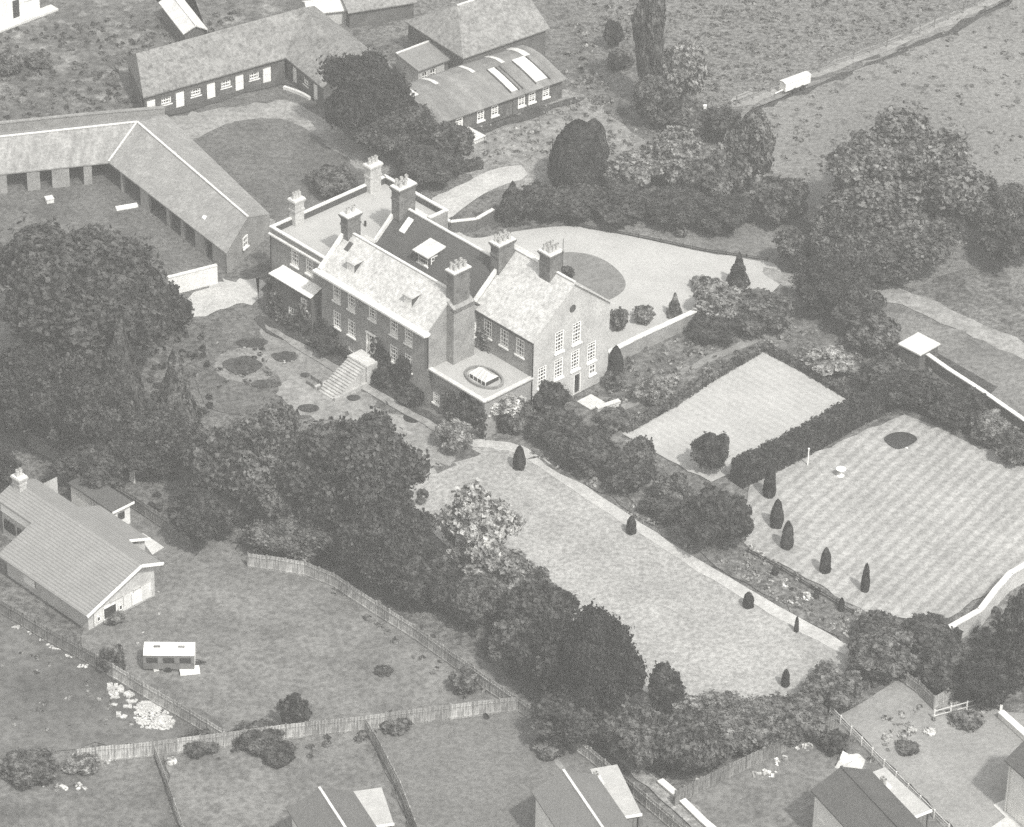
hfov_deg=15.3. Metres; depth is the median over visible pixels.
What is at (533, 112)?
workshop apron
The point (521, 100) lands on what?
window
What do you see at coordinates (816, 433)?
clipped hedge
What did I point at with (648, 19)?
tree
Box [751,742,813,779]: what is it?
flower clumps
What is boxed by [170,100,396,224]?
courtyard drive
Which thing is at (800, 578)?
rail fence
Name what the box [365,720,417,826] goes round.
panel fence
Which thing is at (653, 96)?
tree
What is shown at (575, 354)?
window
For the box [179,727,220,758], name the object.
bush
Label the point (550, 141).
undergrowth
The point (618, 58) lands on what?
tree
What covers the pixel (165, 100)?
window
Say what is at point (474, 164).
clipped hedge
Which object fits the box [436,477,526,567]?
tree
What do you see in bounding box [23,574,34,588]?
side window
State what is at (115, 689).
broken slabs
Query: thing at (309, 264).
window
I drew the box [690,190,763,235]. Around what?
tree
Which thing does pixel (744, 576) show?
undergrowth
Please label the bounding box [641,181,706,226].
tree
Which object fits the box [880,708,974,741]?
flower clumps
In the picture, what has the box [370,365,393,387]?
bush
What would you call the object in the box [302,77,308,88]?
window
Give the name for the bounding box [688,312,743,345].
tree
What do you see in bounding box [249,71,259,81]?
window
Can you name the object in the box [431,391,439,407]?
window
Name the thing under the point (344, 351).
bush
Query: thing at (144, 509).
panel fence
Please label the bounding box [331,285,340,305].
window
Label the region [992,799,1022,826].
patio
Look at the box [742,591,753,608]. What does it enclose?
clipped yew
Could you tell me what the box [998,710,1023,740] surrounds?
bright wall
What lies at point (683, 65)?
tree
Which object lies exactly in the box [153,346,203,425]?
tree
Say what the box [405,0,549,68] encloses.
great barn
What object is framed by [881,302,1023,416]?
lane verge
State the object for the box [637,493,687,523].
tree
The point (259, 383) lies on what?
flower bed
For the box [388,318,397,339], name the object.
window
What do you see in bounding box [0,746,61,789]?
bush
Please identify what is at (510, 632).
tree
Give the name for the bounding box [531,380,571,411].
bush
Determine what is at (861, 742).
rail fence
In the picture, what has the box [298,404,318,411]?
flower bed
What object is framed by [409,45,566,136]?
workshop
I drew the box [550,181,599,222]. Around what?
tree
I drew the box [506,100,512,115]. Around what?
door
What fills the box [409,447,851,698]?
lawn
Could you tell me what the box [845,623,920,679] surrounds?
tree
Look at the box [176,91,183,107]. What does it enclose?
door
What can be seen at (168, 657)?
caravan
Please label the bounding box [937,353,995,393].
ditch
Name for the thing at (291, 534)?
tree
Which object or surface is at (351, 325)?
window
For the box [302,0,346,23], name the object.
shed
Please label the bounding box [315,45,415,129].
tree
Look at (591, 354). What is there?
window
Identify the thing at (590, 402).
paving slab
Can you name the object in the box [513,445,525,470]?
clipped yew
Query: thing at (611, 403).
terrace wall
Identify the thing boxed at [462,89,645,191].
workshop ground
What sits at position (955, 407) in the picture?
tree
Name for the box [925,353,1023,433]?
boundary wall
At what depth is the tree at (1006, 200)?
406.60 m
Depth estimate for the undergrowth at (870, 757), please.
335.84 m
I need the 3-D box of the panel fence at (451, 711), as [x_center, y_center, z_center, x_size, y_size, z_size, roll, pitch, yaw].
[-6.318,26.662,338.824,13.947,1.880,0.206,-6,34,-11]
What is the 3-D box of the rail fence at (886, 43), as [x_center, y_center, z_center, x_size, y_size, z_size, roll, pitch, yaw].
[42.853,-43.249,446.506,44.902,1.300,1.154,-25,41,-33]
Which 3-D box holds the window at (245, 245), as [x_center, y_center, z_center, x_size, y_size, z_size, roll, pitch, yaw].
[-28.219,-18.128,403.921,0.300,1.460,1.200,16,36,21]
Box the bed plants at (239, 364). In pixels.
[226,357,254,374]
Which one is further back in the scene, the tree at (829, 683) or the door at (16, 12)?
the door at (16, 12)
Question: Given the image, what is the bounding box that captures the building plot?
[0,614,225,759]
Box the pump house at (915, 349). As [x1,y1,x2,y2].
[898,332,940,368]
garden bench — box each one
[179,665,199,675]
[306,375,322,389]
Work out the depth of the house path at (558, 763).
334.82 m
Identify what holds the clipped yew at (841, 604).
on the border bed at (734, 557)
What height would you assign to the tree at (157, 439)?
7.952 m
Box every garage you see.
[353,787,393,826]
[590,764,641,826]
[873,767,931,826]
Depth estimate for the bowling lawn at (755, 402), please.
381.85 m
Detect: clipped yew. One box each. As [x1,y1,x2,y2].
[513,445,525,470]
[626,516,636,534]
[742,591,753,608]
[762,463,775,498]
[769,499,783,528]
[771,563,778,575]
[780,520,793,550]
[781,669,789,687]
[794,616,798,632]
[813,588,818,598]
[819,547,831,573]
[838,597,844,611]
[860,563,869,592]
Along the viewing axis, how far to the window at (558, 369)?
380.64 m
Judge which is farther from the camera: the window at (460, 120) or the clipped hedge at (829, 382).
the window at (460, 120)
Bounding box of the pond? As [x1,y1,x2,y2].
[884,432,916,448]
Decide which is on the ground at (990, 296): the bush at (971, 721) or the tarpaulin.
the tarpaulin
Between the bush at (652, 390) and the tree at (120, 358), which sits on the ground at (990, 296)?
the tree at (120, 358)
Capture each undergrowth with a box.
[0,10,237,119]
[1,651,135,732]
[3,325,430,572]
[186,713,489,760]
[214,346,276,388]
[331,587,489,699]
[432,587,1023,779]
[472,101,575,163]
[530,451,861,636]
[562,21,772,194]
[606,324,1020,430]
[798,738,875,762]
[881,700,960,751]
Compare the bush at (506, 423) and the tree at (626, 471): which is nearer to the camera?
the tree at (626, 471)
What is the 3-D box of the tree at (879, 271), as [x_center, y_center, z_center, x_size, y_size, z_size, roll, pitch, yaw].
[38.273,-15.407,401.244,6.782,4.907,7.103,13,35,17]
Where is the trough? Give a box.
[115,203,137,210]
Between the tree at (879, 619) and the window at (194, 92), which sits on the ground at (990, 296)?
the tree at (879, 619)
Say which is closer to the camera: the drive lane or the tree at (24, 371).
the tree at (24, 371)
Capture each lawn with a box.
[196,118,364,215]
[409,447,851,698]
[561,252,625,299]
[623,352,844,481]
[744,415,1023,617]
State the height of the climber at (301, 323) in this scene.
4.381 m
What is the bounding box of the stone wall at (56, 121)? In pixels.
[0,106,164,132]
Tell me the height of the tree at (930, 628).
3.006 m
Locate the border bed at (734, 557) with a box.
[528,456,865,643]
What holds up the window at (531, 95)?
in the workshop at (517, 79)
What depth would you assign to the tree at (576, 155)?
413.91 m
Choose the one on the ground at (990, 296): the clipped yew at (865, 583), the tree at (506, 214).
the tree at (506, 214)
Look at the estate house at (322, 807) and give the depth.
319.82 m
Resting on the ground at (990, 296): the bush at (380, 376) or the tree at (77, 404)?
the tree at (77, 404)
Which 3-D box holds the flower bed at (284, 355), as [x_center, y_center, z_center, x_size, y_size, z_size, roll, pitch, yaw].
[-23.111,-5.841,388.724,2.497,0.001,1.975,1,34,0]
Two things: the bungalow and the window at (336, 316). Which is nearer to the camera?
the bungalow
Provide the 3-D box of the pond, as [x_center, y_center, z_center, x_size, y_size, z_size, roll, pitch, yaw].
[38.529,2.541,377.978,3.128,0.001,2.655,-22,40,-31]
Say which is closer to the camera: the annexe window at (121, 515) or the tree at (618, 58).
the annexe window at (121, 515)
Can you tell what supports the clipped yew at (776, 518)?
on the lawn at (930, 519)
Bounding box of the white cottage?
[0,0,57,32]
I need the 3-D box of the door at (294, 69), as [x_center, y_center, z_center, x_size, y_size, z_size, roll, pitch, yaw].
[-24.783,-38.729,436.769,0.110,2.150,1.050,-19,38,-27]
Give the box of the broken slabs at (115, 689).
[107,682,137,718]
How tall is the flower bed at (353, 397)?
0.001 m
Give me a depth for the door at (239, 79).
435.02 m
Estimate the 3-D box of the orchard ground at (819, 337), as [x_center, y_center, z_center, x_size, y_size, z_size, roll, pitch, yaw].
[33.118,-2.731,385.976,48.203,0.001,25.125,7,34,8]
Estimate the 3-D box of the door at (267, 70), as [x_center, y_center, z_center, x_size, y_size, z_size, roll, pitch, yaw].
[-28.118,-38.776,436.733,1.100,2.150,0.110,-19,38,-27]
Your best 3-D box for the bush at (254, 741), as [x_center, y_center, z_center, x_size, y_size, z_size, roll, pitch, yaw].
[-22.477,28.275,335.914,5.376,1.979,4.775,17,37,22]
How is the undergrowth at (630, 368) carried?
on the orchard ground at (819, 337)
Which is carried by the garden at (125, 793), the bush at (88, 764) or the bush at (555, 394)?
the bush at (88, 764)
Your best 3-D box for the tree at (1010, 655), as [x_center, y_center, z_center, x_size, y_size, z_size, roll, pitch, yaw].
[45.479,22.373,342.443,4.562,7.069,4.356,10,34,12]
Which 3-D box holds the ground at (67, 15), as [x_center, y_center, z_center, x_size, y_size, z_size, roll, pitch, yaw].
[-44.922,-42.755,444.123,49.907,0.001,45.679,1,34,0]
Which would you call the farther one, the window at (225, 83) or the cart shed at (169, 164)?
the window at (225, 83)
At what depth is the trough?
413.04 m
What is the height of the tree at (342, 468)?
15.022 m
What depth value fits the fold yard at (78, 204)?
412.19 m
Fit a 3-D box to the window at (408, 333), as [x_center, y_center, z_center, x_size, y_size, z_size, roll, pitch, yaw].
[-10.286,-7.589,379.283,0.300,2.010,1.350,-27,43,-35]
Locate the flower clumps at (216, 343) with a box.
[215,341,295,364]
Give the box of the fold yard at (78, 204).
[0,165,219,309]
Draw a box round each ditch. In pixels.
[750,0,1011,110]
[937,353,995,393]
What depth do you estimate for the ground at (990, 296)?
385.56 m
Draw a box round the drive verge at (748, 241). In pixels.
[575,214,785,261]
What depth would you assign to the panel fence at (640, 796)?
330.34 m
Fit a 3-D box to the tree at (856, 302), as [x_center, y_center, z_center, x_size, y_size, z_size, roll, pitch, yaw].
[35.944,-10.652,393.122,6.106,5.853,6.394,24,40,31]
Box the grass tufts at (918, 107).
[771,0,1023,180]
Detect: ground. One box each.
[0,0,304,120]
[0,0,1023,826]
[194,318,480,473]
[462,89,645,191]
[595,321,1023,448]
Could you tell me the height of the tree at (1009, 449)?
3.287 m
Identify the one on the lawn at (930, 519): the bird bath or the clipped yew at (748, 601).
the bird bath
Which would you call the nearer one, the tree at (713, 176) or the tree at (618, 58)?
the tree at (713, 176)
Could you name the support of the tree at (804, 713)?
on the ground at (990, 296)
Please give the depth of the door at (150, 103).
429.54 m
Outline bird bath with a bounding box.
[836,466,845,477]
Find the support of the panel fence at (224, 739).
on the ground at (990, 296)
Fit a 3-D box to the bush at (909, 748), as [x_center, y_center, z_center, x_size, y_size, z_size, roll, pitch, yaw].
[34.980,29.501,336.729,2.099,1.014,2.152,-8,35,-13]
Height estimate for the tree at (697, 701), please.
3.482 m
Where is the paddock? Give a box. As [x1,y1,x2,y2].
[549,0,970,142]
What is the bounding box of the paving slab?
[577,394,604,409]
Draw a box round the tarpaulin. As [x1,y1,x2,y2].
[835,751,864,768]
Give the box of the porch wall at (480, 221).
[448,208,494,232]
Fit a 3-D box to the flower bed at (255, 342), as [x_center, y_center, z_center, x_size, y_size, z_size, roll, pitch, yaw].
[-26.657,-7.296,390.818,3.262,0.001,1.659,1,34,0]
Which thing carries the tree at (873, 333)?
on the orchard ground at (819, 337)
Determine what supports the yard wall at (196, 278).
on the fold yard at (78, 204)
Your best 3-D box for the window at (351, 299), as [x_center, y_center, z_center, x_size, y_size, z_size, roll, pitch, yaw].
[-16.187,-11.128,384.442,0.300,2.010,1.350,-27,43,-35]
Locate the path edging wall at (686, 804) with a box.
[657,778,715,826]
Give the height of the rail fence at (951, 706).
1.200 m
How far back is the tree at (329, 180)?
415.72 m
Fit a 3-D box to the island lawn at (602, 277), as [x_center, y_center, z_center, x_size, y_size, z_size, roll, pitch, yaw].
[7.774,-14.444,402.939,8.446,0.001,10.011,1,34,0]
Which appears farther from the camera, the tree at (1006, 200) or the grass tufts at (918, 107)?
the grass tufts at (918, 107)
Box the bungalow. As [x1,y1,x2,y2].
[0,467,163,629]
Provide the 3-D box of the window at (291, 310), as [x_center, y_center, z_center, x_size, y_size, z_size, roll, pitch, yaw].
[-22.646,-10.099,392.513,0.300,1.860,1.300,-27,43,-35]
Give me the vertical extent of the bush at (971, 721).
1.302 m
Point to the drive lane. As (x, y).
(939, 312)
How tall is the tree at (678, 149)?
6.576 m
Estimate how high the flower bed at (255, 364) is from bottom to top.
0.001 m
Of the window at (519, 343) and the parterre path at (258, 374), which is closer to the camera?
the window at (519, 343)
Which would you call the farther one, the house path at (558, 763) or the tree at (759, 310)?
the tree at (759, 310)
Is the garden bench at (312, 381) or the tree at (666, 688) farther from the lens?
the garden bench at (312, 381)
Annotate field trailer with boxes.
[775,71,810,93]
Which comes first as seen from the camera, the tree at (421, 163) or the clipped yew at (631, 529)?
the clipped yew at (631, 529)
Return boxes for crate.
[44,195,53,203]
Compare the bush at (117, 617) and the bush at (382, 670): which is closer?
the bush at (382, 670)
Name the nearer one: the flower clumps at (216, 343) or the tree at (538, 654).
the tree at (538, 654)
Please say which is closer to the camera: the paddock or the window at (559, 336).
the window at (559, 336)
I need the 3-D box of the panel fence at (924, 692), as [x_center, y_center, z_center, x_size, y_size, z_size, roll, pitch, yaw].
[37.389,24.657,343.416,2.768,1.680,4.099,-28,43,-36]
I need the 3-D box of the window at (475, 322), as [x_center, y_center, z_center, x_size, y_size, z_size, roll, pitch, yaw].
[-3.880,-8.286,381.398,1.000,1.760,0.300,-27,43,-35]
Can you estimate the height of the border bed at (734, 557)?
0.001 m
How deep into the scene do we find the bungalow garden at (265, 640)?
348.28 m
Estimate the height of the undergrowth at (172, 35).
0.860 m
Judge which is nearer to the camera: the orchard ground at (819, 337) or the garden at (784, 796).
the garden at (784, 796)
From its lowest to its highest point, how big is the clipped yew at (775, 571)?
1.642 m
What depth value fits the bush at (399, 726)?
337.33 m
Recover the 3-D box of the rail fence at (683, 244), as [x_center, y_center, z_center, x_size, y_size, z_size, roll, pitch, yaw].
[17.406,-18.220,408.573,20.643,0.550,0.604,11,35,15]
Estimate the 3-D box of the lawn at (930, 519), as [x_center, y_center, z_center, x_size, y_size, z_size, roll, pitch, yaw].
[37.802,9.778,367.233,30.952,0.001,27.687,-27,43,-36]
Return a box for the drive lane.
[763,267,1023,358]
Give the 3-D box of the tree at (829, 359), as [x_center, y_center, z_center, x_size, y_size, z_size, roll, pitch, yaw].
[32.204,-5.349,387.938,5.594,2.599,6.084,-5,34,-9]
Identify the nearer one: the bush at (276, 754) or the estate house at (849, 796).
the estate house at (849, 796)
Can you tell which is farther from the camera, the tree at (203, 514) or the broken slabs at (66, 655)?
the tree at (203, 514)
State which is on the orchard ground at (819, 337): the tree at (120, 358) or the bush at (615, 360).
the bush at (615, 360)
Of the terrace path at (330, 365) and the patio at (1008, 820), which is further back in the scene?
the terrace path at (330, 365)
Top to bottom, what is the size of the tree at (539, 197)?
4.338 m
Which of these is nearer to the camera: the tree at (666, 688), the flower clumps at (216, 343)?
the tree at (666, 688)
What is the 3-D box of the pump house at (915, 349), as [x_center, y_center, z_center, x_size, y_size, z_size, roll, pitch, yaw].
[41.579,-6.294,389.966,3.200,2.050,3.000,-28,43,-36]
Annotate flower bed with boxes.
[222,355,262,373]
[236,338,267,346]
[251,379,281,386]
[274,351,297,360]
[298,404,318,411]
[300,372,309,376]
[347,395,360,399]
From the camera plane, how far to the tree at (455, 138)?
419.60 m
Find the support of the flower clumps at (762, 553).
on the border bed at (734, 557)
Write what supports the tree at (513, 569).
on the ground at (990, 296)
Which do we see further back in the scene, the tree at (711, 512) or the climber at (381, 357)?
the climber at (381, 357)
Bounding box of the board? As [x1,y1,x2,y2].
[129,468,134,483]
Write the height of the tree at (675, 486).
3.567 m
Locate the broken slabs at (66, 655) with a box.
[11,625,88,667]
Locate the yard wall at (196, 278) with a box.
[167,264,217,292]
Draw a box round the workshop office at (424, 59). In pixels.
[392,40,450,82]
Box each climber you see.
[265,289,311,338]
[314,316,329,331]
[369,336,393,376]
[389,355,421,406]
[441,389,487,439]
[474,327,490,353]
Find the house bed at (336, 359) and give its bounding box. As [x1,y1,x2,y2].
[254,316,442,424]
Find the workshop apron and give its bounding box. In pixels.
[418,97,585,144]
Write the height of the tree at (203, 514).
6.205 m
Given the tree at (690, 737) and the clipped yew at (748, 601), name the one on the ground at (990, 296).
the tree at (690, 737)
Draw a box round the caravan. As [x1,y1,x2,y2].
[143,642,205,672]
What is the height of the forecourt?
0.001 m
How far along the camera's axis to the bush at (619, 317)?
393.50 m
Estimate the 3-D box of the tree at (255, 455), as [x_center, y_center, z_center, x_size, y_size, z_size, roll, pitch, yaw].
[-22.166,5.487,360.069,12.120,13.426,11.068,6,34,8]
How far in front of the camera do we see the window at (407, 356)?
380.73 m
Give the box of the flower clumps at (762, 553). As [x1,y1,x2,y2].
[754,551,812,600]
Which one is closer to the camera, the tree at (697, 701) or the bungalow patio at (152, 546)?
the tree at (697, 701)
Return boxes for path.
[188,278,265,316]
[213,347,273,382]
[260,327,376,406]
[264,324,436,429]
[276,380,461,465]
[471,439,849,655]
[527,730,567,770]
[613,752,703,826]
[621,329,777,409]
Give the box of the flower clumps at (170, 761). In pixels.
[42,752,176,791]
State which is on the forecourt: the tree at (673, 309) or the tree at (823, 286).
the tree at (673, 309)
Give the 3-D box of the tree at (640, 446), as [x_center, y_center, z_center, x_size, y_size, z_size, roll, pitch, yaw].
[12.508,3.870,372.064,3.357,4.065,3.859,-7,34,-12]
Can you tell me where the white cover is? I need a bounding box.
[467,127,485,143]
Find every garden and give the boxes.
[0,753,175,826]
[81,508,520,731]
[164,731,405,826]
[373,711,689,826]
[688,720,941,826]
[840,681,1023,826]
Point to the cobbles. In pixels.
(191, 107)
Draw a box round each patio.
[142,533,163,554]
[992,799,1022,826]
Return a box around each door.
[12,0,19,17]
[147,99,154,106]
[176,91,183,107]
[207,82,214,98]
[235,74,243,90]
[263,66,270,82]
[293,67,296,82]
[314,84,316,99]
[369,335,374,355]
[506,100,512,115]
[573,372,580,394]
[627,818,636,826]
[917,815,926,826]
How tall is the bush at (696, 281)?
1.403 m
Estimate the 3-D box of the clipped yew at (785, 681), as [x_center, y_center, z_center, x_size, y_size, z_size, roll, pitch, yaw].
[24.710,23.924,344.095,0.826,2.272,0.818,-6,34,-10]
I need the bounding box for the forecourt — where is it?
[455,226,780,348]
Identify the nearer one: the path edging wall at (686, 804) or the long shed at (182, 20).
the path edging wall at (686, 804)
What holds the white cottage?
on the ground at (67, 15)
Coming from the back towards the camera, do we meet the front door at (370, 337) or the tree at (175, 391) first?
the front door at (370, 337)
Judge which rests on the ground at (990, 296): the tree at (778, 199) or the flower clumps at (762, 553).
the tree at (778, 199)
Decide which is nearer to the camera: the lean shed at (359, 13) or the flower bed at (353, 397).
the flower bed at (353, 397)
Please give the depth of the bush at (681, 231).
409.40 m
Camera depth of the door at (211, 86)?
433.33 m
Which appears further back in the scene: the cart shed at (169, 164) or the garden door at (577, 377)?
the cart shed at (169, 164)
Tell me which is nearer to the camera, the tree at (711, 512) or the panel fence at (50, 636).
the panel fence at (50, 636)
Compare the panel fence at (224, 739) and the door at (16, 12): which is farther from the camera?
the door at (16, 12)
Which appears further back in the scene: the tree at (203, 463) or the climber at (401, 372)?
the climber at (401, 372)
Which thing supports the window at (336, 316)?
in the manor house at (396, 267)
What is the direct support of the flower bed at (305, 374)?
on the parterre path at (290, 370)
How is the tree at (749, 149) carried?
on the ground at (990, 296)
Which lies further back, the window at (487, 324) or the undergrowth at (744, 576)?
the window at (487, 324)
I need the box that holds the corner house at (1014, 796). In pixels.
[1004,741,1023,826]
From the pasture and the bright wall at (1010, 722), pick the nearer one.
the bright wall at (1010, 722)
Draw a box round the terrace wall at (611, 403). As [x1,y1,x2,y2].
[595,398,620,411]
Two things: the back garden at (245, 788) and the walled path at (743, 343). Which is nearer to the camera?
the back garden at (245, 788)
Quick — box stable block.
[125,6,392,111]
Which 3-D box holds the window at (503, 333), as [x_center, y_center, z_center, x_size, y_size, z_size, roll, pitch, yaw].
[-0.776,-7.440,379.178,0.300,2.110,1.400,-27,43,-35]
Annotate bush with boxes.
[0,52,23,75]
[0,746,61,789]
[23,50,49,69]
[62,746,101,775]
[96,642,126,672]
[104,610,125,624]
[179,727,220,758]
[232,717,285,755]
[260,738,295,768]
[264,275,271,291]
[281,314,293,330]
[309,325,340,354]
[338,344,351,356]
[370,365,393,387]
[373,664,393,676]
[377,710,413,735]
[397,383,424,407]
[488,393,526,416]
[494,400,537,433]
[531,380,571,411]
[532,735,566,760]
[561,265,574,277]
[592,404,631,431]
[604,370,625,391]
[607,345,623,373]
[609,306,628,330]
[632,304,655,324]
[632,376,673,405]
[676,225,687,236]
[689,274,713,288]
[818,728,849,754]
[896,739,919,756]
[949,708,985,731]
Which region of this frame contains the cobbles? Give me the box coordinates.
[165,77,320,115]
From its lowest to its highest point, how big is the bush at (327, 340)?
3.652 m
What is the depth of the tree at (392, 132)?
419.91 m
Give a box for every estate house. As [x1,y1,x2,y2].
[287,786,376,826]
[531,769,631,826]
[810,765,923,826]
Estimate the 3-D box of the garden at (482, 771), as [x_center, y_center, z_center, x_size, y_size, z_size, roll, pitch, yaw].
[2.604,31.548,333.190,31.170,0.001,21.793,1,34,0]
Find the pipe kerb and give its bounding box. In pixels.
[283,85,310,99]
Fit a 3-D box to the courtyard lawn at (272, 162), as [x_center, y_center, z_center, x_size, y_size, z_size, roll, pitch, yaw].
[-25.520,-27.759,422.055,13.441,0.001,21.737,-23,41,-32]
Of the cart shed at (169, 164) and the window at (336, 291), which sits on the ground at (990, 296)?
the cart shed at (169, 164)
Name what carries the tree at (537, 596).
on the ground at (990, 296)
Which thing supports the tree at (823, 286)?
on the ground at (990, 296)
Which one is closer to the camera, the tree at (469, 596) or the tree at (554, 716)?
the tree at (554, 716)
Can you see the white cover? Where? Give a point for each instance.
(479, 137)
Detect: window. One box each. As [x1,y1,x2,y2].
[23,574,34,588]
[118,511,124,518]
[146,658,157,662]
[161,96,172,105]
[163,658,173,662]
[180,658,190,662]
[190,88,201,98]
[220,79,231,89]
[242,234,249,250]
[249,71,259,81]
[289,306,294,316]
[290,249,298,269]
[300,297,306,309]
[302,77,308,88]
[304,258,313,278]
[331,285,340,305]
[332,310,340,331]
[346,294,355,314]
[346,319,355,340]
[367,306,376,323]
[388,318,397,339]
[390,344,397,363]
[403,327,412,348]
[405,353,412,374]
[430,68,435,74]
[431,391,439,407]
[456,117,462,125]
[474,322,477,338]
[476,109,485,123]
[484,318,491,340]
[491,105,499,118]
[498,328,508,350]
[514,337,524,359]
[517,95,525,108]
[528,91,536,105]
[537,365,545,390]
[542,87,550,100]
[553,357,563,381]
[554,329,564,355]
[570,348,580,373]
[571,321,582,347]
[586,340,596,365]
[588,363,596,377]
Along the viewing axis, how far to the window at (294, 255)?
390.71 m
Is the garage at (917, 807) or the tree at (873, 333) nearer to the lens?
the garage at (917, 807)
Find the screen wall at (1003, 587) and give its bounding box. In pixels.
[948,562,1023,637]
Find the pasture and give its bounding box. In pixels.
[741,0,1023,287]
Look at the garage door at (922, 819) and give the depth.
326.69 m
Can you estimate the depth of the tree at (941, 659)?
343.29 m
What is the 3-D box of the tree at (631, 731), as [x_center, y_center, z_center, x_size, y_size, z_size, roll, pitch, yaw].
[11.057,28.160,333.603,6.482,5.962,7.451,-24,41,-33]
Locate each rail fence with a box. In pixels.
[583,223,767,260]
[736,0,981,105]
[747,547,853,614]
[829,706,949,826]
[933,700,975,716]
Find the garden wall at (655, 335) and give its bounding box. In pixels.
[608,309,697,358]
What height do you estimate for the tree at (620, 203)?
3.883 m
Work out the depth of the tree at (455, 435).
373.82 m
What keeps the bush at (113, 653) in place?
on the bungalow garden at (265, 640)
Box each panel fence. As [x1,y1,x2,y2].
[0,598,96,668]
[28,432,191,547]
[75,716,363,760]
[97,654,224,733]
[154,748,183,826]
[247,552,516,698]
[364,695,517,729]
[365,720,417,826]
[517,698,686,826]
[674,713,836,805]
[906,672,953,709]
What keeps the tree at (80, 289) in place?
on the ground at (990, 296)
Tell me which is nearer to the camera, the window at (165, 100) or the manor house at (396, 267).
the manor house at (396, 267)
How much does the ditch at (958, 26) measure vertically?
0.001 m
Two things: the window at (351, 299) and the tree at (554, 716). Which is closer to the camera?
the tree at (554, 716)
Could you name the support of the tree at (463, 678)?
on the bungalow garden at (265, 640)
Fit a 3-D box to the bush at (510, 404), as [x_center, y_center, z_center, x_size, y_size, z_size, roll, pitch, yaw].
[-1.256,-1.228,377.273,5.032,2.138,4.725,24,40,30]
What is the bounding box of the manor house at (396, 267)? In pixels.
[268,155,613,438]
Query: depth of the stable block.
434.06 m
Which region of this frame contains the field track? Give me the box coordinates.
[730,0,999,106]
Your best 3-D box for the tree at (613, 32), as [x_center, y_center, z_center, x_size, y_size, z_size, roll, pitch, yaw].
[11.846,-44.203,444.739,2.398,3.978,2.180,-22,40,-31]
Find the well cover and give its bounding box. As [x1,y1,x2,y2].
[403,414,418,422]
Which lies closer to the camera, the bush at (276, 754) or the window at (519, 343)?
the bush at (276, 754)
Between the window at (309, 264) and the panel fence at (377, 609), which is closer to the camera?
the panel fence at (377, 609)
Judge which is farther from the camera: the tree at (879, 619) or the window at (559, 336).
the window at (559, 336)
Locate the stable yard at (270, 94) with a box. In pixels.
[136,63,404,222]
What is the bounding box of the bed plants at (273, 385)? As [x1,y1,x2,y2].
[266,382,275,387]
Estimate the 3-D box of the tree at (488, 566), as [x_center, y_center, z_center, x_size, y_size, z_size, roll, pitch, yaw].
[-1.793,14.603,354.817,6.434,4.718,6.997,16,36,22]
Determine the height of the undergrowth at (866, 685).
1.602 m
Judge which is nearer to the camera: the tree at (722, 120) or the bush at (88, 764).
the bush at (88, 764)
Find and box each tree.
[0,212,177,375]
[0,338,65,447]
[0,448,21,490]
[28,349,130,455]
[44,438,126,488]
[105,312,149,416]
[106,397,204,478]
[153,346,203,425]
[161,282,195,333]
[166,486,244,544]
[178,426,233,492]
[216,396,308,520]
[238,496,330,562]
[268,400,440,532]
[273,692,311,723]
[304,162,359,196]
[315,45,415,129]
[318,521,363,576]
[330,489,440,594]
[346,99,435,157]
[391,548,459,606]
[394,140,466,184]
[429,121,474,155]
[430,418,478,453]
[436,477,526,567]
[445,572,508,627]
[448,663,478,693]
[458,542,524,578]
[488,613,537,672]
[490,553,558,619]
[494,181,530,227]
[500,571,580,627]
[512,612,576,690]
[515,178,563,219]
[525,404,582,444]
[527,688,604,747]
[546,119,607,188]
[549,598,650,715]
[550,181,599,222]
[550,420,620,477]
[587,118,609,159]
[588,180,649,226]
[595,697,663,769]
[602,19,623,48]
[602,148,665,187]
[602,449,658,493]
[606,48,634,69]
[622,435,657,464]
[630,0,665,79]
[632,74,679,126]
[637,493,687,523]
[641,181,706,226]
[643,125,705,186]
[647,660,686,713]
[651,471,692,500]
[652,706,740,771]
[654,97,708,135]
[658,39,708,101]
[666,292,682,318]
[672,688,719,716]
[676,481,754,547]
[679,152,746,197]
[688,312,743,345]
[689,431,729,469]
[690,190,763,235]
[693,277,742,320]
[698,104,740,138]
[699,690,796,754]
[721,107,777,191]
[726,251,750,288]
[732,287,796,336]
[749,173,809,224]
[756,690,829,744]
[771,225,813,269]
[788,253,875,315]
[799,343,854,375]
[799,658,863,708]
[801,198,879,268]
[815,99,991,240]
[830,285,888,324]
[844,314,901,352]
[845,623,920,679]
[854,352,912,388]
[854,609,902,634]
[856,246,902,286]
[867,207,967,279]
[887,368,946,408]
[901,611,963,653]
[912,637,971,692]
[929,382,988,431]
[954,646,1017,711]
[961,170,1023,235]
[969,407,1020,447]
[978,215,1023,267]
[993,433,1023,465]
[994,584,1023,645]
[995,636,1023,694]
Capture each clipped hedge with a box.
[425,156,484,186]
[621,342,765,433]
[728,378,904,488]
[761,341,853,399]
[907,403,1023,464]
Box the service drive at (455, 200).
[432,165,527,217]
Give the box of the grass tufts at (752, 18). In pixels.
[576,0,945,108]
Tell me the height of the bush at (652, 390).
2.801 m
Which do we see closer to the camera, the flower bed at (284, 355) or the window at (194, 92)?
the flower bed at (284, 355)
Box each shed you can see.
[0,115,269,273]
[158,0,207,40]
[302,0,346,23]
[343,0,416,27]
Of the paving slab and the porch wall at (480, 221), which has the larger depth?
the porch wall at (480, 221)
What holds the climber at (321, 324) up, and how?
attached to the manor house at (396, 267)
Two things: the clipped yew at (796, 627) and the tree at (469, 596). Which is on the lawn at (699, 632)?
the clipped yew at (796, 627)
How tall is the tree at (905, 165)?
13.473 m
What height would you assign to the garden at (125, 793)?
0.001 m

